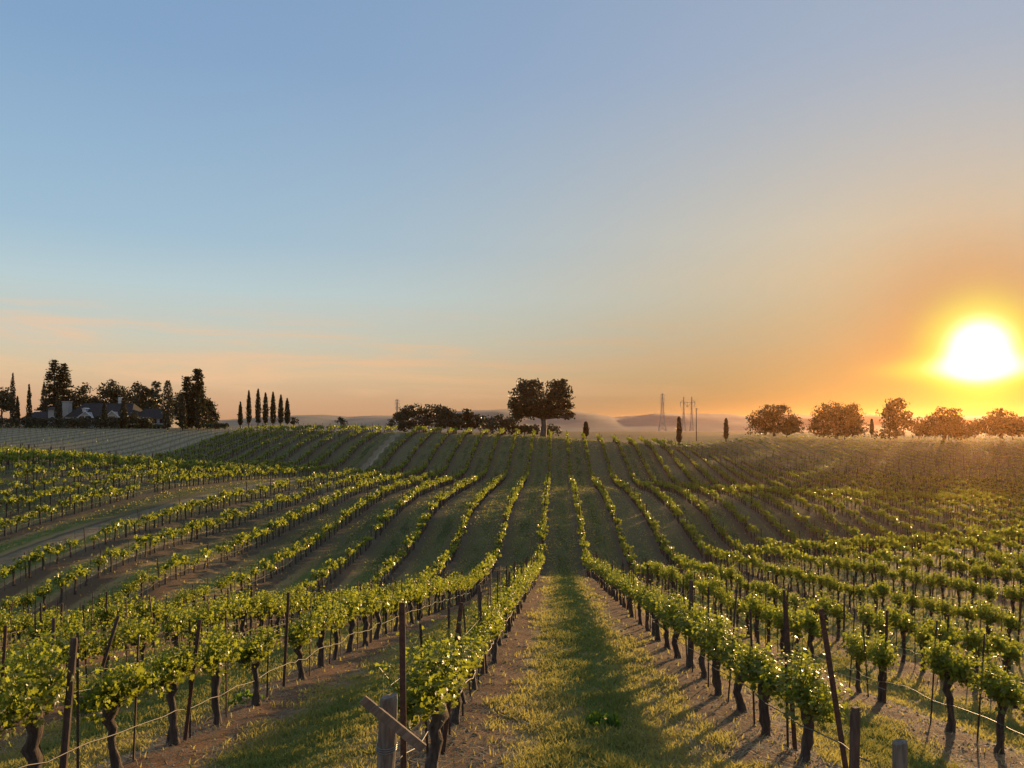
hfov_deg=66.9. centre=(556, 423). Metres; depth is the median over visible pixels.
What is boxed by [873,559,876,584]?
trellis post
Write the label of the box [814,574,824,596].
grapevine
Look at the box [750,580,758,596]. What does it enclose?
grapevine
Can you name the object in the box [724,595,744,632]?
grapevine
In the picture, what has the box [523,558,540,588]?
grapevine
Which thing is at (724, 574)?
grapevine
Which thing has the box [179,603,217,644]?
grapevine
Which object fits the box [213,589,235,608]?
grapevine
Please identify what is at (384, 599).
grapevine
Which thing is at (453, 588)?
grapevine
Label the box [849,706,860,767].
stub post
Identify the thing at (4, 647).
trellis post
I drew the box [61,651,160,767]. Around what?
grapevine
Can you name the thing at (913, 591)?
trellis post
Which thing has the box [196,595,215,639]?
grapevine
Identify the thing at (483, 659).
trellis post
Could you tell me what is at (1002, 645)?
grapevine
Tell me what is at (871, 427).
cypress tree
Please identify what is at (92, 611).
vine stake
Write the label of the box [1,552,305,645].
drip hose
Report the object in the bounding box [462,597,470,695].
vine stake
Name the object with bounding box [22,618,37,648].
grapevine
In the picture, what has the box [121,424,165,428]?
hedge
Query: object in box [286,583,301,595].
grapevine
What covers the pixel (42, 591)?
grapevine
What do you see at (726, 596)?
trellis post
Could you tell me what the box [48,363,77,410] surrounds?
conifer tree
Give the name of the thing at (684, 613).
vine stake
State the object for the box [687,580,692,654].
trellis post
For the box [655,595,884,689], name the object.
trellis wire
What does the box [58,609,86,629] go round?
grapevine
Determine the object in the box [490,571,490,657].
vine stake
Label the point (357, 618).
vine stake
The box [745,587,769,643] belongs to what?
grapevine
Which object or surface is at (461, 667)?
vine stake
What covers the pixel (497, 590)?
vine stake
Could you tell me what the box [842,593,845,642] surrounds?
trellis post
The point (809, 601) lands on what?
grapevine
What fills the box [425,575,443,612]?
grapevine
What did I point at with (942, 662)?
grapevine
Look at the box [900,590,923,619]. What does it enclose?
grapevine
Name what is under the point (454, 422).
shrub
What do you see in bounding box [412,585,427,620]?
grapevine
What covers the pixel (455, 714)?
grapevine
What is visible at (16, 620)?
grapevine
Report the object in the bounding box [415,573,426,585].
grapevine
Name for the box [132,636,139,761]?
vine stake
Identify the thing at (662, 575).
grapevine
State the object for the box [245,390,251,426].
cypress tree
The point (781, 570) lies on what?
grapevine
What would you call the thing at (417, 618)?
trellis post
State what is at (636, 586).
grapevine
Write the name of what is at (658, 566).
grapevine
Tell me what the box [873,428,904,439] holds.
shrub
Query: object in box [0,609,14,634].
grapevine
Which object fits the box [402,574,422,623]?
grapevine
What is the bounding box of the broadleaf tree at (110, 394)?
[95,379,128,402]
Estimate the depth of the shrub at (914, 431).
254.01 m
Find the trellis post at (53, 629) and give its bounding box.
[51,618,55,709]
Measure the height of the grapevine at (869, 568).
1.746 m
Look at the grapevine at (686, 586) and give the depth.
33.96 m
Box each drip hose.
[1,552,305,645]
[19,567,492,767]
[30,530,211,611]
[79,573,438,677]
[395,569,540,762]
[589,571,868,761]
[644,576,1023,734]
[703,576,1023,683]
[734,565,1019,643]
[774,558,1022,613]
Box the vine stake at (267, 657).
[266,611,269,696]
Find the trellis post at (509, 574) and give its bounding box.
[507,571,510,631]
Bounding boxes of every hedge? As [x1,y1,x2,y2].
[0,417,121,428]
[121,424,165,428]
[202,423,228,428]
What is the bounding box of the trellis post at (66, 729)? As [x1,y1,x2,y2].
[59,637,77,767]
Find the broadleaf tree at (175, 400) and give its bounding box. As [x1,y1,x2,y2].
[170,391,180,414]
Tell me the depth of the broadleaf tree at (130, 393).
217.29 m
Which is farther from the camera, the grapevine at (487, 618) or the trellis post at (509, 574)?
the trellis post at (509, 574)
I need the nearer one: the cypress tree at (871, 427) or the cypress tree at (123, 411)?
the cypress tree at (123, 411)
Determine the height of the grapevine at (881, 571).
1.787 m
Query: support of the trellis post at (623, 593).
on the ground at (376, 450)
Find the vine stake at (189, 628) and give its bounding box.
[188,619,190,738]
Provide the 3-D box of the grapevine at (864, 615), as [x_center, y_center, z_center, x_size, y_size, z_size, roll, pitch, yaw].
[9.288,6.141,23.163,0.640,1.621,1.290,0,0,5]
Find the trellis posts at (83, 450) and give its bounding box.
[6,423,1021,550]
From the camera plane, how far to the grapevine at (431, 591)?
28.72 m
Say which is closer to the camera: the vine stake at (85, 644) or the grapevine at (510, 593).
the vine stake at (85, 644)
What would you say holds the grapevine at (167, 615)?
on the ground at (376, 450)
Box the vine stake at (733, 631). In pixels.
[727,582,737,702]
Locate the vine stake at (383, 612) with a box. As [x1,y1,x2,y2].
[382,580,384,636]
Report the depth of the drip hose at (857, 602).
33.64 m
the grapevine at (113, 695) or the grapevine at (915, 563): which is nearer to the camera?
the grapevine at (113, 695)
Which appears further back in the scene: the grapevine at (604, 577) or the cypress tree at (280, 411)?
the cypress tree at (280, 411)
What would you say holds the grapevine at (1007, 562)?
on the ground at (376, 450)
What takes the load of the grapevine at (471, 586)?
on the ground at (376, 450)
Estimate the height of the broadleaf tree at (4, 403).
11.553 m
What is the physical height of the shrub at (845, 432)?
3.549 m
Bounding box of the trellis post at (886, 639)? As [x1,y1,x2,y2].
[883,610,888,702]
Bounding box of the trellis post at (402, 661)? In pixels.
[399,602,406,767]
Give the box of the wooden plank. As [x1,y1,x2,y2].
[359,695,425,751]
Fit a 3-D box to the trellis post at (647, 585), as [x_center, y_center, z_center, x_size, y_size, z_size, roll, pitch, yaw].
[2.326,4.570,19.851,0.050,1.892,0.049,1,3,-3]
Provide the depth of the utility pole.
239.85 m
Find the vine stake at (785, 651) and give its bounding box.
[783,590,788,750]
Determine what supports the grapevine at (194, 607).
on the ground at (376, 450)
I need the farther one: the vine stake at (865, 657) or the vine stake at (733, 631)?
the vine stake at (865, 657)
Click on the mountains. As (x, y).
(650, 423)
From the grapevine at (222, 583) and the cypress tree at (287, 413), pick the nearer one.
the grapevine at (222, 583)
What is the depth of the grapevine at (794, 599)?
30.19 m
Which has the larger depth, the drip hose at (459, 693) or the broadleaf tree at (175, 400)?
the broadleaf tree at (175, 400)
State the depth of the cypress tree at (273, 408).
183.70 m
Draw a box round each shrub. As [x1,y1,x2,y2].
[126,412,141,424]
[137,416,154,426]
[290,417,298,424]
[335,417,347,424]
[386,418,398,426]
[438,417,466,428]
[478,413,522,433]
[485,420,500,433]
[507,424,540,434]
[547,424,561,436]
[770,425,804,436]
[831,428,860,438]
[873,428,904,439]
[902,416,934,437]
[915,420,979,440]
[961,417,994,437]
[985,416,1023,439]
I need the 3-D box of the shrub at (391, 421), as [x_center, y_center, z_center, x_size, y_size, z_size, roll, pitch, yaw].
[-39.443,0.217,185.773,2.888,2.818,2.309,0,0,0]
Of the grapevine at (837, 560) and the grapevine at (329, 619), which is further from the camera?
the grapevine at (837, 560)
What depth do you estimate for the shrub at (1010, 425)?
249.53 m
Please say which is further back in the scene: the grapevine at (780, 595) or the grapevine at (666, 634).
the grapevine at (780, 595)
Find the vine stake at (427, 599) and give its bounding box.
[427,578,427,616]
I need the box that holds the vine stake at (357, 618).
[357,581,358,648]
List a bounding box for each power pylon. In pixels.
[394,400,398,430]
[658,394,666,430]
[680,397,694,430]
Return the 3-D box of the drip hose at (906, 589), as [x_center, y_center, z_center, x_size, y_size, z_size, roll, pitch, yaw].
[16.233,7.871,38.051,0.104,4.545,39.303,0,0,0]
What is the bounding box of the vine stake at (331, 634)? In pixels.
[329,596,333,663]
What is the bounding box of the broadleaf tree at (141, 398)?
[127,381,160,409]
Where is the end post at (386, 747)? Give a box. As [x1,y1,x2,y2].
[376,693,397,767]
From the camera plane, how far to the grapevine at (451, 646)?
7.93 m
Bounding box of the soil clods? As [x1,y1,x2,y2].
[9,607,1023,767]
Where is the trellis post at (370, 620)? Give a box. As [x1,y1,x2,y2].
[370,584,371,642]
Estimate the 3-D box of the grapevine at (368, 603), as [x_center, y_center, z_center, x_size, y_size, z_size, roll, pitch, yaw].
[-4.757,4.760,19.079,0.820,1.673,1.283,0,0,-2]
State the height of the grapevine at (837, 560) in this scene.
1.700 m
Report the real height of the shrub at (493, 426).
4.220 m
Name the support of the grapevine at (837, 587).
on the ground at (376, 450)
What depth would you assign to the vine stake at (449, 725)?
8.53 m
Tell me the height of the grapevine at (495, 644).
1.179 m
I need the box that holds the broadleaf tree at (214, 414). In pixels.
[205,397,219,428]
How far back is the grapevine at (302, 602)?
24.94 m
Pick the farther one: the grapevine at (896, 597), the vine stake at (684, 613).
the grapevine at (896, 597)
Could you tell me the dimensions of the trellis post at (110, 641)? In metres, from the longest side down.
1.651 x 0.065 x 0.063 m
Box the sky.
[0,0,1023,419]
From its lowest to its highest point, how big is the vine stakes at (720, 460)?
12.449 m
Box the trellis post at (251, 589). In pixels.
[249,586,252,641]
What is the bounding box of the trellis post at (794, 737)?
[786,601,796,751]
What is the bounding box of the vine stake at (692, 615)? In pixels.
[692,581,693,671]
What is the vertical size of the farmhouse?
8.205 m
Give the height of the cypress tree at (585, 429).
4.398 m
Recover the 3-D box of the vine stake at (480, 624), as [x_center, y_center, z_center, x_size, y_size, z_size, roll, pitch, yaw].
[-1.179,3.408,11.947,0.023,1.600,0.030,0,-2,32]
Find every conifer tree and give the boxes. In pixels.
[34,359,67,410]
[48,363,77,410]
[173,376,194,428]
[186,368,215,428]
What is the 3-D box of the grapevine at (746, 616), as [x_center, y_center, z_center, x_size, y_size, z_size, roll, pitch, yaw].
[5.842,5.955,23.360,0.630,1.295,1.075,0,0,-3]
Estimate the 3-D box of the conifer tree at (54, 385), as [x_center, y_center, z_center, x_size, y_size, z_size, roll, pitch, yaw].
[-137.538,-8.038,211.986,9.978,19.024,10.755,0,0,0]
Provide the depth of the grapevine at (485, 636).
11.55 m
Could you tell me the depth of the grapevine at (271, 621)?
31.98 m
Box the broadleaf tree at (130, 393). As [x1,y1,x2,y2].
[112,391,136,402]
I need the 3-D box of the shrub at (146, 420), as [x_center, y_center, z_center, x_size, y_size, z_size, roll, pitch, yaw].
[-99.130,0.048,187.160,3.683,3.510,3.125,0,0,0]
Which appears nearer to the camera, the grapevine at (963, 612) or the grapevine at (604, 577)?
the grapevine at (963, 612)
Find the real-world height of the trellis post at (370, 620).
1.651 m
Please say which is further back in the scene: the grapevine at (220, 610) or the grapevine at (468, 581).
the grapevine at (468, 581)
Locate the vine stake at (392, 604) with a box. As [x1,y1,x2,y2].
[391,577,392,631]
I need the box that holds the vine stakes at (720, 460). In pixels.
[0,424,1023,648]
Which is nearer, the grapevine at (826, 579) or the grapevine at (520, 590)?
the grapevine at (520, 590)
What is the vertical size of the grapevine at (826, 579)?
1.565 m
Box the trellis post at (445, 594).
[443,572,445,608]
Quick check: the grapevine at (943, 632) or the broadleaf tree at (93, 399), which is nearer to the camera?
the grapevine at (943, 632)
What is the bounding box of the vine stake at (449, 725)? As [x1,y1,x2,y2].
[447,606,450,734]
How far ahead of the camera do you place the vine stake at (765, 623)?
21.52 m
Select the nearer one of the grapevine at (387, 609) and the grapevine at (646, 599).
the grapevine at (646, 599)
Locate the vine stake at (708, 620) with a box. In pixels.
[708,586,708,686]
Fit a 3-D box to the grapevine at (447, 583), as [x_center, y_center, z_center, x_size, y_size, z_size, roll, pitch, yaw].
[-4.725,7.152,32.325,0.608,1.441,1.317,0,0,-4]
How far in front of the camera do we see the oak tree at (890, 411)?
248.82 m
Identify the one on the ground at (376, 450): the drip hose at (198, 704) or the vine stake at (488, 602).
the vine stake at (488, 602)
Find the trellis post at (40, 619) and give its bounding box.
[39,603,42,649]
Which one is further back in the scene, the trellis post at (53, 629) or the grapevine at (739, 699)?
the trellis post at (53, 629)
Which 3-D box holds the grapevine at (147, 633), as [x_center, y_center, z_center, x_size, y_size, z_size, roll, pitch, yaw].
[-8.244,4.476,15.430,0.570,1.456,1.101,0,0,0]
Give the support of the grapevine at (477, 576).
on the ground at (376, 450)
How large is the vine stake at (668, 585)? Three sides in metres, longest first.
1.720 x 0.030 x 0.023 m
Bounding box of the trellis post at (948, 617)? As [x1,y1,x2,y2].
[947,614,949,630]
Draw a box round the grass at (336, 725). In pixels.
[0,431,1023,767]
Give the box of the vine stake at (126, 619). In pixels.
[125,600,126,662]
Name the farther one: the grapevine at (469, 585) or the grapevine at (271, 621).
the grapevine at (469, 585)
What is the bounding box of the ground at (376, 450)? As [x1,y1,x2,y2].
[0,426,1023,767]
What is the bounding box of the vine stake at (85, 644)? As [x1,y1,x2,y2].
[82,605,87,683]
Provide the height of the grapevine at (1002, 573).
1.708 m
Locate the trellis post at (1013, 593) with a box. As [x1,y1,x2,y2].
[1012,576,1014,616]
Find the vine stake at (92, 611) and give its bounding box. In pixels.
[89,593,93,656]
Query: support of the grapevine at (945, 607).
on the ground at (376, 450)
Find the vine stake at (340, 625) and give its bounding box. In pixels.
[339,587,340,655]
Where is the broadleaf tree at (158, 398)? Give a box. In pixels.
[141,381,163,409]
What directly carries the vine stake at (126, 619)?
on the ground at (376, 450)
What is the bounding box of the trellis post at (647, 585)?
[645,565,648,623]
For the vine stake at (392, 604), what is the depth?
22.02 m
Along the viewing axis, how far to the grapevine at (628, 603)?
24.21 m
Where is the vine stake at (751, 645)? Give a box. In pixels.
[749,608,754,724]
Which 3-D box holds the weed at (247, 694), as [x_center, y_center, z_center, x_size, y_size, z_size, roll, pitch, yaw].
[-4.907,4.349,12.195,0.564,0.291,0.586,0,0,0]
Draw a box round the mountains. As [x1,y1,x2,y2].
[4,409,1022,431]
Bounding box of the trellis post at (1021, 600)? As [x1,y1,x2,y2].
[1017,597,1022,648]
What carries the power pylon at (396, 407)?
on the ground at (376, 450)
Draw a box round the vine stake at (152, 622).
[149,595,155,656]
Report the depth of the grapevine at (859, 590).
32.44 m
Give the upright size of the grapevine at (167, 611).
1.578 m
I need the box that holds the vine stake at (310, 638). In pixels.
[309,595,311,675]
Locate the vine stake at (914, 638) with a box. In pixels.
[914,608,915,667]
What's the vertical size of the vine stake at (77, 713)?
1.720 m
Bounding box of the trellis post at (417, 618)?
[416,577,418,620]
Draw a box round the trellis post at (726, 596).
[726,582,727,620]
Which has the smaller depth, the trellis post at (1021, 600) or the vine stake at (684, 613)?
the vine stake at (684, 613)
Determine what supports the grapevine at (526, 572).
on the ground at (376, 450)
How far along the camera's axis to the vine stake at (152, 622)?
15.91 m
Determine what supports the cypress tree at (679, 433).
on the ground at (376, 450)
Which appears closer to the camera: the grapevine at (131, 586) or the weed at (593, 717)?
the weed at (593, 717)
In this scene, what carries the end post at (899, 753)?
on the ground at (376, 450)
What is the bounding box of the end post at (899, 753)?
[892,739,907,767]
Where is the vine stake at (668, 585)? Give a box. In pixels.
[668,574,669,628]
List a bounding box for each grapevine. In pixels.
[0,596,20,617]
[0,607,9,619]
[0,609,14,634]
[0,627,59,684]
[0,628,88,767]
[7,607,36,649]
[8,612,26,642]
[8,616,25,653]
[14,592,37,614]
[20,606,66,643]
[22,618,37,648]
[33,582,52,610]
[36,605,59,646]
[41,619,100,671]
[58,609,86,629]
[58,609,93,636]
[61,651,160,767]
[78,602,99,617]
[79,613,142,678]
[85,607,107,640]
[88,600,124,636]
[91,591,112,608]
[103,588,148,650]
[112,590,124,604]
[120,578,139,607]
[120,612,165,665]
[133,595,171,647]
[134,571,148,597]
[141,625,212,745]
[148,610,164,624]
[157,601,194,653]
[160,597,185,608]
[160,607,183,643]
[161,601,174,639]
[171,589,192,606]
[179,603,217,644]
[180,587,204,608]
[186,612,246,725]
[188,603,204,617]
[196,585,210,607]
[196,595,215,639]
[200,591,242,631]
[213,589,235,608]
[214,576,230,595]
[221,583,263,644]
[227,621,282,705]
[230,590,248,634]
[246,589,278,630]
[270,590,289,638]
[270,591,278,628]
[278,589,300,630]
[280,588,294,596]
[280,594,291,627]
[280,606,328,679]
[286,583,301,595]
[291,591,312,621]
[300,586,332,612]
[303,597,340,666]
[317,597,348,659]
[328,589,343,602]
[334,587,364,652]
[335,584,353,623]
[347,583,380,646]
[360,583,394,639]
[364,581,378,618]
[365,619,478,767]
[380,590,395,634]
[389,581,402,613]
[390,587,404,631]
[393,584,416,625]
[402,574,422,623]
[408,627,462,735]
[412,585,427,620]
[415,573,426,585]
[419,576,431,617]
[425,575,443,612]
[426,579,436,615]
[431,576,448,611]
[437,627,481,724]
[438,578,449,609]
[442,572,456,608]
[446,577,458,607]
[452,571,464,604]
[452,632,485,703]
[454,575,464,601]
[460,575,467,601]
[461,575,470,601]
[462,620,495,690]
[466,574,476,598]
[466,579,473,600]
[466,597,500,673]
[469,569,479,596]
[469,576,474,599]
[471,565,480,593]
[472,596,503,653]
[484,586,515,645]
[485,602,507,663]
[493,571,523,631]
[496,583,517,637]
[501,581,522,626]
[505,568,526,618]
[510,565,528,613]
[519,564,536,595]
[519,567,532,580]
[520,565,532,599]
[520,573,530,609]
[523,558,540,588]
[523,569,531,601]
[524,562,536,590]
[593,559,601,583]
[598,559,609,590]
[599,564,610,591]
[603,565,619,595]
[604,568,616,597]
[607,568,619,599]
[607,570,624,601]
[610,573,622,604]
[615,577,624,607]
[617,575,630,610]
[620,575,641,617]
[621,570,639,612]
[629,581,649,600]
[630,579,662,630]
[631,578,653,624]
[641,585,667,635]
[643,592,663,641]
[646,561,656,585]
[649,559,663,585]
[653,561,664,587]
[655,593,675,649]
[656,589,693,658]
[658,565,668,591]
[663,565,676,595]
[665,565,680,595]
[671,595,713,668]
[673,573,682,597]
[677,575,684,594]
[681,568,703,586]
[682,582,693,603]
[682,604,728,679]
[685,607,739,696]
[694,576,705,607]
[697,577,712,609]
[701,625,761,712]
[703,573,725,618]
[706,562,717,580]
[710,580,734,620]
[712,568,719,579]
[716,564,726,586]
[720,590,734,624]
[721,567,729,592]
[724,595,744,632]
[725,564,738,593]
[727,638,793,736]
[732,571,746,600]
[737,597,754,637]
[739,581,751,592]
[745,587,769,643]
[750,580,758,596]
[753,580,763,600]
[755,601,782,649]
[761,580,771,607]
[766,563,775,583]
[767,584,780,607]
[769,636,853,763]
[771,603,791,658]
[772,565,780,586]
[775,585,789,605]
[777,563,787,588]
[782,562,796,591]
[788,592,803,612]
[788,605,806,654]
[789,601,828,665]
[790,565,804,593]
[795,569,808,596]
[802,595,821,614]
[805,569,818,598]
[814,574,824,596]
[816,590,836,634]
[823,573,838,598]
[825,601,853,640]
[827,577,845,606]
[831,553,843,581]
[840,555,853,583]
[841,581,857,609]
[841,626,876,692]
[846,557,859,585]
[853,582,868,612]
[854,560,868,586]
[856,601,880,645]
[861,631,899,702]
[864,559,880,584]
[866,585,881,611]
[868,607,892,639]
[870,579,893,618]
[874,557,891,581]
[884,599,919,662]
[886,569,900,591]
[888,587,906,611]
[895,564,912,597]
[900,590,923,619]
[907,554,921,577]
[907,566,927,596]
[913,621,934,671]
[917,632,979,732]
[919,552,936,577]
[920,594,945,624]
[920,607,969,652]
[921,571,937,598]
[929,571,952,600]
[932,597,956,627]
[939,556,956,586]
[948,575,968,606]
[950,559,970,578]
[951,600,979,630]
[954,624,997,686]
[959,576,985,607]
[967,592,1008,641]
[968,563,982,582]
[968,648,1023,753]
[978,562,1000,585]
[979,580,999,606]
[981,625,1023,675]
[983,546,1008,578]
[991,561,1015,597]
[996,611,1023,645]
[998,558,1014,581]
[1001,583,1022,612]
[1010,552,1023,573]
[1010,583,1023,602]
[1011,568,1023,587]
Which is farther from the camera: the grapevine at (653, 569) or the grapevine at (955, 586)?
the grapevine at (653, 569)
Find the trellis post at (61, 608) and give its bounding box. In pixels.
[59,603,62,665]
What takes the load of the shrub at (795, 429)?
on the ground at (376, 450)
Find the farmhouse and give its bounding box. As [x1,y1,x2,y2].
[22,397,178,427]
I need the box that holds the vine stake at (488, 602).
[487,587,488,642]
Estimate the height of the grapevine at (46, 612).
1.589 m
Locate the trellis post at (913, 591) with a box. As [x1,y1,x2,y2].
[912,581,913,618]
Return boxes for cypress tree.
[8,373,15,426]
[14,396,20,425]
[26,384,32,421]
[39,382,47,411]
[53,390,62,424]
[101,401,107,425]
[119,392,127,428]
[160,380,174,430]
[178,394,187,430]
[194,394,202,430]
[237,401,242,427]
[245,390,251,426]
[255,389,261,424]
[261,392,268,424]
[269,392,276,425]
[277,394,283,425]
[284,398,290,423]
[583,421,589,438]
[676,416,682,445]
[723,418,728,441]
[869,418,873,437]
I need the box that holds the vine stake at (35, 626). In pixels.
[34,616,35,646]
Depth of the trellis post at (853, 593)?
33.24 m
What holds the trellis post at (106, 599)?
on the ground at (376, 450)
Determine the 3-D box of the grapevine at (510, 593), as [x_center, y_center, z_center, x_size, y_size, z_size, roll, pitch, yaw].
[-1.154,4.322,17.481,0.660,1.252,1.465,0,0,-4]
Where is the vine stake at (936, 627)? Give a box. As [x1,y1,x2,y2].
[930,620,937,724]
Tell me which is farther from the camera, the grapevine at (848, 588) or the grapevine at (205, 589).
the grapevine at (205, 589)
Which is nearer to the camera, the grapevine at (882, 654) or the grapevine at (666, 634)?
the grapevine at (882, 654)
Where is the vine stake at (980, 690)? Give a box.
[976,633,985,742]
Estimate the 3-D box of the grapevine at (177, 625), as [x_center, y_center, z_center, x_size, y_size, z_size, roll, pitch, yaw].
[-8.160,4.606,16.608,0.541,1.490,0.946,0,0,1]
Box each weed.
[227,689,264,705]
[581,709,621,729]
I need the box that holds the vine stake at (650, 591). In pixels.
[650,570,651,631]
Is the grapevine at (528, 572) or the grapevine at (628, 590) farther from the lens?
the grapevine at (528, 572)
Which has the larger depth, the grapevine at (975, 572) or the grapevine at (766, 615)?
the grapevine at (975, 572)
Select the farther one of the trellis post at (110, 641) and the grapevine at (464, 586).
the grapevine at (464, 586)
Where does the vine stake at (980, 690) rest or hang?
on the ground at (376, 450)
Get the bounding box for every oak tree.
[392,403,458,431]
[456,408,485,429]
[507,378,575,436]
[743,404,805,435]
[806,400,869,438]
[875,397,914,438]
[917,406,971,440]
[981,408,1023,437]
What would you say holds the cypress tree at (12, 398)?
on the ground at (376, 450)
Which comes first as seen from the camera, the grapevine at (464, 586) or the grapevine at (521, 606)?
the grapevine at (521, 606)
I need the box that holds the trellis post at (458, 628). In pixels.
[440,602,463,753]
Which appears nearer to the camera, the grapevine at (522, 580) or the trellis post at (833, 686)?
the trellis post at (833, 686)
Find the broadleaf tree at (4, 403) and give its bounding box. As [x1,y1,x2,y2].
[0,387,14,426]
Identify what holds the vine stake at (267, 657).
on the ground at (376, 450)
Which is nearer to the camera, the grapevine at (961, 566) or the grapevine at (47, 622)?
the grapevine at (47, 622)
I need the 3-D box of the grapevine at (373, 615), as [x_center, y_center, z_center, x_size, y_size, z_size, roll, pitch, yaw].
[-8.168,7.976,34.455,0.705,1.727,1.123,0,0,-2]
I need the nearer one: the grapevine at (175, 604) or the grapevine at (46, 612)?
the grapevine at (46, 612)
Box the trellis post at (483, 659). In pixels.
[477,584,484,674]
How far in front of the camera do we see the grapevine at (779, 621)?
19.66 m
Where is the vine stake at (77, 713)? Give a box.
[76,632,78,767]
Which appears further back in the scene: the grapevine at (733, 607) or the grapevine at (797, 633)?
the grapevine at (733, 607)
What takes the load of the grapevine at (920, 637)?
on the ground at (376, 450)
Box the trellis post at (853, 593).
[853,576,853,610]
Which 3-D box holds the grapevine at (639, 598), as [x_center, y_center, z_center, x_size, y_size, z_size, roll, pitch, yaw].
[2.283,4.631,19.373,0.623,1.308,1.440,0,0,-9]
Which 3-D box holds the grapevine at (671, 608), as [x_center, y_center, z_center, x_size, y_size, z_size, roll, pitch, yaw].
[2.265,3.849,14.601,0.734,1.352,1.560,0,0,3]
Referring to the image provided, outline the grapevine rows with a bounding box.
[0,423,1023,636]
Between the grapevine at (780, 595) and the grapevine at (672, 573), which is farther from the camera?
the grapevine at (672, 573)
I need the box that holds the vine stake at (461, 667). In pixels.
[458,593,463,715]
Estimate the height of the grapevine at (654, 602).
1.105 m
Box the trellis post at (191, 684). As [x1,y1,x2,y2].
[183,619,201,740]
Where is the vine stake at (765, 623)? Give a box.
[765,593,765,646]
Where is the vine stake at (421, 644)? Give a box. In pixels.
[419,623,428,755]
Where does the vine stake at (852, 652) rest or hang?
on the ground at (376, 450)
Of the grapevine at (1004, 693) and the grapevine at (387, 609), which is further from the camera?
the grapevine at (387, 609)
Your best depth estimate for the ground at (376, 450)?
62.85 m
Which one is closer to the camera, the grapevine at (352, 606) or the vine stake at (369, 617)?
the grapevine at (352, 606)
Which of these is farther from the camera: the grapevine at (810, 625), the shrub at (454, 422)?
the shrub at (454, 422)
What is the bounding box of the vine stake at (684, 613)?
[682,577,686,657]
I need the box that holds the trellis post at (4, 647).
[0,625,6,727]
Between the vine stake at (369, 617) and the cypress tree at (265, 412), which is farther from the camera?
the cypress tree at (265, 412)
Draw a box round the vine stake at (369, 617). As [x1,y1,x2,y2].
[369,579,369,642]
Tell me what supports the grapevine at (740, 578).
on the ground at (376, 450)
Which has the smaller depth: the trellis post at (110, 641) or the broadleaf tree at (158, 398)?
the trellis post at (110, 641)
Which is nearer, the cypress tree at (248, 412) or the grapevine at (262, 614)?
the grapevine at (262, 614)
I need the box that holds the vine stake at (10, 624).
[6,601,12,656]
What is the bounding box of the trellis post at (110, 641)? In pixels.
[95,615,119,686]
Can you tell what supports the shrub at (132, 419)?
on the ground at (376, 450)
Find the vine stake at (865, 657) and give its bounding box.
[862,622,868,696]
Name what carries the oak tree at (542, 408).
on the ground at (376, 450)
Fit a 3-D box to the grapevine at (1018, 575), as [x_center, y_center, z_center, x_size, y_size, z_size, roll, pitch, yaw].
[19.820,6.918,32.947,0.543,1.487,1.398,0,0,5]
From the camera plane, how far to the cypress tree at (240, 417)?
183.75 m
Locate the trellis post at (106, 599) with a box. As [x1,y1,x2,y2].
[104,592,107,635]
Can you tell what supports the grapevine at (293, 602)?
on the ground at (376, 450)
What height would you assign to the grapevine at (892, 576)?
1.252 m
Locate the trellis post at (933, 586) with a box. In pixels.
[931,569,934,600]
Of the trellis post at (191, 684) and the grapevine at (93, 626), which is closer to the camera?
the trellis post at (191, 684)
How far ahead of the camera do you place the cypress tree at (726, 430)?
199.68 m
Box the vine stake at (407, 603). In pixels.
[407,577,407,624]
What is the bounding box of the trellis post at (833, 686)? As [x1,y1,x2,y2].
[818,608,848,767]
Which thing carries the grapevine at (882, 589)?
on the ground at (376, 450)
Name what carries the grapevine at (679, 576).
on the ground at (376, 450)
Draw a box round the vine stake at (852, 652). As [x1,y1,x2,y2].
[849,608,855,687]
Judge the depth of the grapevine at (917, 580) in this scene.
34.97 m
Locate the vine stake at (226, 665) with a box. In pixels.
[225,610,226,717]
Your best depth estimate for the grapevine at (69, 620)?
18.73 m
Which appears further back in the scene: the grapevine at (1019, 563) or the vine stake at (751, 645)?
the grapevine at (1019, 563)
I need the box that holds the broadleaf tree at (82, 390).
[66,382,94,409]
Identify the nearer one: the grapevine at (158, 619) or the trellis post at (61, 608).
the trellis post at (61, 608)
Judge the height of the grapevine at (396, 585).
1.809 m
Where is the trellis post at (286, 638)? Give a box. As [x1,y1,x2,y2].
[282,592,289,686]
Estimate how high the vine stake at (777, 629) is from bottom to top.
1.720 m
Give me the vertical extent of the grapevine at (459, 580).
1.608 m
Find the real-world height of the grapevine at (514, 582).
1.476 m
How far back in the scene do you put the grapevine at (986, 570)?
35.40 m
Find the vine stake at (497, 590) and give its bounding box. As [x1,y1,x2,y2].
[497,571,498,643]
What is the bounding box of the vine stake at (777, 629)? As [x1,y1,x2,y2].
[776,598,777,652]
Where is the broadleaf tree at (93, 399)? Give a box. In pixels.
[79,396,102,406]
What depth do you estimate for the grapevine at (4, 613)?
30.97 m
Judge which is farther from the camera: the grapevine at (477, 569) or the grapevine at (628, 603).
the grapevine at (477, 569)
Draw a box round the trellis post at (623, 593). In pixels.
[622,563,624,607]
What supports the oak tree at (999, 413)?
on the ground at (376, 450)
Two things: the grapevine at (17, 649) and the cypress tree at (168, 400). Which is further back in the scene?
the cypress tree at (168, 400)
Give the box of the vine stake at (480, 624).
[478,591,481,682]
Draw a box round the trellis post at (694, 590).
[693,571,694,603]
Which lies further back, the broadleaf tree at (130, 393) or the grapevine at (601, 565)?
the broadleaf tree at (130, 393)
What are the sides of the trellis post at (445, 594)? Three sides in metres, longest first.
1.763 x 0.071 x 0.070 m
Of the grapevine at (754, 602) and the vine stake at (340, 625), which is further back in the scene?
the grapevine at (754, 602)
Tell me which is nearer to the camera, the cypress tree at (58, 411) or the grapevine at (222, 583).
the grapevine at (222, 583)
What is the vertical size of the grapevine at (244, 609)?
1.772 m

